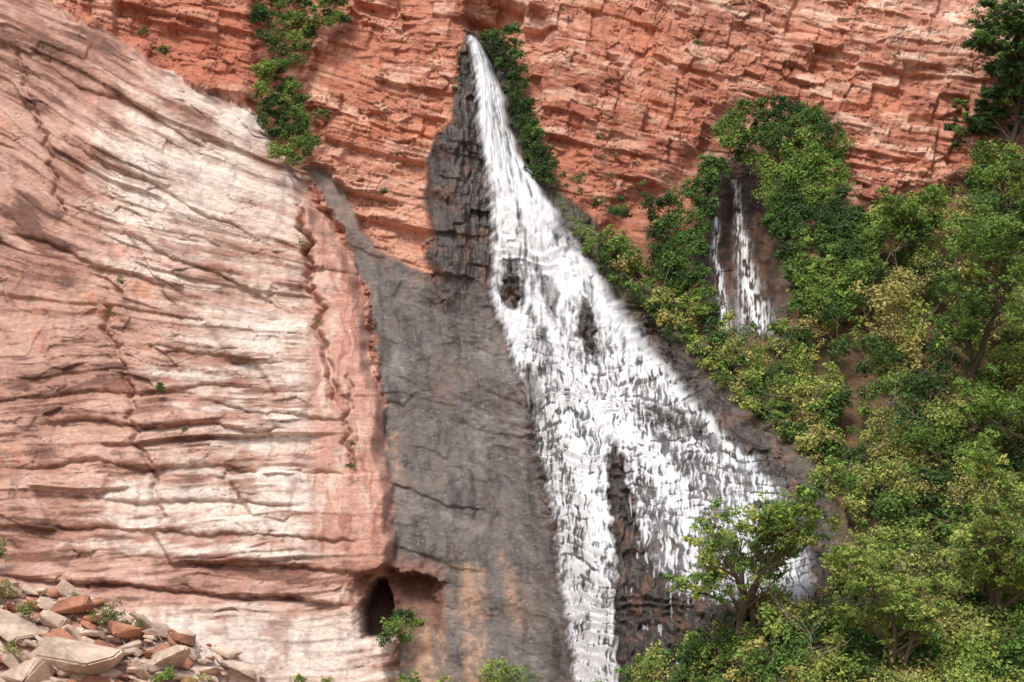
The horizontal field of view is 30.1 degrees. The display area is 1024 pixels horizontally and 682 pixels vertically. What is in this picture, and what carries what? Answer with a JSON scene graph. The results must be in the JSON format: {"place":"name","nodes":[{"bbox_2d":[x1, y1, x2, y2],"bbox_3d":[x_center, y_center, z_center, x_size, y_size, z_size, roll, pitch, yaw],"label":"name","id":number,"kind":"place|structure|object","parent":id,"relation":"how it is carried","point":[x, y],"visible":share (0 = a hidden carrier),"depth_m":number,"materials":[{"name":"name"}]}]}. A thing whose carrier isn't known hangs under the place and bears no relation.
{"place":"outdoors","nodes":[
{"label":"outdoors","id":0,"kind":"place"},
{"bbox_2d":[0,0,1023,681],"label":"cliff","id":1,"kind":"structure","parent":0,"point":[260,526],"depth_m":110.77,"materials":[{"name":"stone"}]},
{"bbox_2d":[136,24,333,120],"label":"cliff shrub","id":2,"kind":"object","parent":1,"relation":"on","point":[163,49],"visible":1,"depth_m":118.51,"materials":[{"name":"green plant"}]},
{"bbox_2d":[243,0,351,166],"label":"gully shrub","id":3,"kind":"object","parent":1,"relation":"on","point":[274,98],"visible":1,"depth_m":118.86,"materials":[{"name":"green plant"}]},
{"bbox_2d":[152,656,638,681],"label":"base shrub","id":4,"kind":"object","parent":1,"relation":"on","point":[165,674],"visible":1,"depth_m":101.06,"materials":[{"name":"green plant"}]},
{"bbox_2d":[375,607,426,647],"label":"cave shrub","id":5,"kind":"object","parent":1,"relation":"on","point":[398,618],"visible":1,"depth_m":102.51,"materials":[{"name":"green plant"}]},
{"bbox_2d":[42,39,899,468],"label":"cliff plant","id":6,"kind":"object","parent":1,"relation":"on","point":[162,387],"visible":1,"depth_m":109.52,"materials":[{"name":"green plant"}]},
{"bbox_2d":[451,21,684,329],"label":"moss plants","id":7,"kind":"object","parent":1,"relation":"attached to","point":[512,76],"visible":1,"depth_m":116.28,"materials":[{"name":"green plant"}]},
{"bbox_2d":[467,35,807,681],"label":"waterfall","id":8,"kind":"structure","parent":1,"relation":"on","point":[569,272],"depth_m":106.66,"materials":[{"name":"white liquid"}]},
{"bbox_2d":[712,180,768,332],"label":"waterfall","id":9,"kind":"structure","parent":1,"relation":"on","point":[745,280],"depth_m":113.93,"materials":[{"name":"white liquid"}]},
{"bbox_2d":[593,93,890,324],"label":"hanging vines","id":10,"kind":"object","parent":1,"relation":"hanging from","point":[811,274],"visible":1,"depth_m":112.52,"materials":[{"name":"green plant"}]},
{"bbox_2d":[663,457,857,636],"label":"tree","id":11,"kind":"object","parent":1,"relation":"on","point":[775,520],"visible":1,"depth_m":87.94,"materials":[{"name":"green plant"}]},
{"bbox_2d":[599,137,1023,681],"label":"hillside shrubs","id":12,"kind":"object","parent":1,"relation":"on","point":[979,661],"visible":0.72,"depth_m":99.97,"materials":[{"name":"green plant"}]},
{"bbox_2d":[625,150,1023,668],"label":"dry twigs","id":13,"kind":"object","parent":1,"relation":"on","point":[845,445],"visible":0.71,"depth_m":101.18,"materials":[{"name":"brown plant"}]},
{"bbox_2d":[819,534,977,678],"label":"tree","id":14,"kind":"object","parent":1,"relation":"on","point":[914,619],"visible":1,"depth_m":85.47,"materials":[{"name":"green plant"}]},
{"bbox_2d":[893,559,906,571],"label":"boulder","id":15,"kind":"object","parent":1,"relation":"on","point":[903,564],"visible":0.26,"depth_m":93.49,"materials":[{"name":"stone"}]},
{"bbox_2d":[872,184,960,285],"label":"tree","id":16,"kind":"object","parent":1,"relation":"on","point":[912,209],"visible":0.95,"depth_m":108.67,"materials":[{"name":"green plant"}]},
{"bbox_2d":[931,204,1023,383],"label":"tree","id":17,"kind":"object","parent":1,"relation":"on","point":[1000,248],"visible":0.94,"depth_m":100.98,"materials":[{"name":"green plant"}]},
{"bbox_2d":[939,429,1023,626],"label":"tree","id":18,"kind":"object","parent":1,"relation":"on","point":[981,559],"visible":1,"depth_m":88.24,"materials":[{"name":"green plant"}]},
{"bbox_2d":[943,0,1023,172],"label":"tree","id":19,"kind":"object","parent":1,"relation":"on","point":[999,94],"visible":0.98,"depth_m":114.87,"materials":[{"name":"green plant"}]},
{"bbox_2d":[947,262,1023,456],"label":"tree","id":20,"kind":"object","parent":1,"relation":"on","point":[1000,406],"visible":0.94,"depth_m":98.69,"materials":[{"name":"green plant"}]},
{"bbox_2d":[961,143,1023,284],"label":"tree","id":21,"kind":"object","parent":1,"relation":"on","point":[1012,157],"visible":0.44,"depth_m":109.90,"materials":[{"name":"green plant"}]},
{"bbox_2d":[975,0,1023,125],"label":"tree","id":22,"kind":"object","parent":1,"relation":"on","point":[991,5],"visible":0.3,"depth_m":116.30,"materials":[{"name":"green plant"}]},
{"bbox_3d":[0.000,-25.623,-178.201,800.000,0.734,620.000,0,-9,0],"label":"ground","id":23,"kind":"structure","parent":0,"visible":0},
{"bbox_2d":[0,578,264,681],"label":"rock pile","id":24,"kind":"object","parent":23,"relation":"on","point":[138,667],"visible":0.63,"depth_m":98.31,"materials":[{"name":"stone"}]},
{"bbox_2d":[0,611,38,643],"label":"boulder","id":25,"kind":"object","parent":24,"relation":"on","point":[9,623],"visible":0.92,"depth_m":98.24,"materials":[{"name":"stone"}]},
{"bbox_2d":[0,658,53,681],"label":"boulder","id":26,"kind":"object","parent":24,"relation":"on","point":[35,670],"visible":0.94,"depth_m":94.97,"materials":[{"name":"stone"}]},
{"bbox_2d":[0,537,141,656],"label":"ledge shrub","id":27,"kind":"object","parent":24,"relation":"on","point":[106,616],"visible":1,"depth_m":99.02,"materials":[{"name":"green plant"}]},
{"bbox_2d":[50,594,94,613],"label":"boulder","id":28,"kind":"object","parent":24,"relation":"on","point":[79,604],"visible":0.98,"depth_m":99.40,"materials":[{"name":"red stone"}]},
{"bbox_2d":[36,635,125,675],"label":"boulder","id":29,"kind":"object","parent":24,"relation":"on","point":[75,656],"visible":0.7,"depth_m":95.62,"materials":[{"name":"stone"}]},
{"bbox_2d":[106,619,141,639],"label":"boulder","id":30,"kind":"object","parent":24,"relation":"on","point":[122,630],"visible":1,"depth_m":97.90,"materials":[{"name":"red stone"}]},
{"bbox_2d":[152,645,190,668],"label":"boulder","id":31,"kind":"object","parent":24,"relation":"on","point":[176,656],"visible":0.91,"depth_m":96.20,"materials":[{"name":"stone"}]},
{"bbox_2d":[219,660,256,680],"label":"boulder","id":32,"kind":"object","parent":24,"relation":"on","point":[247,670],"visible":1,"depth_m":98.25,"materials":[{"name":"stone"}]}
]}

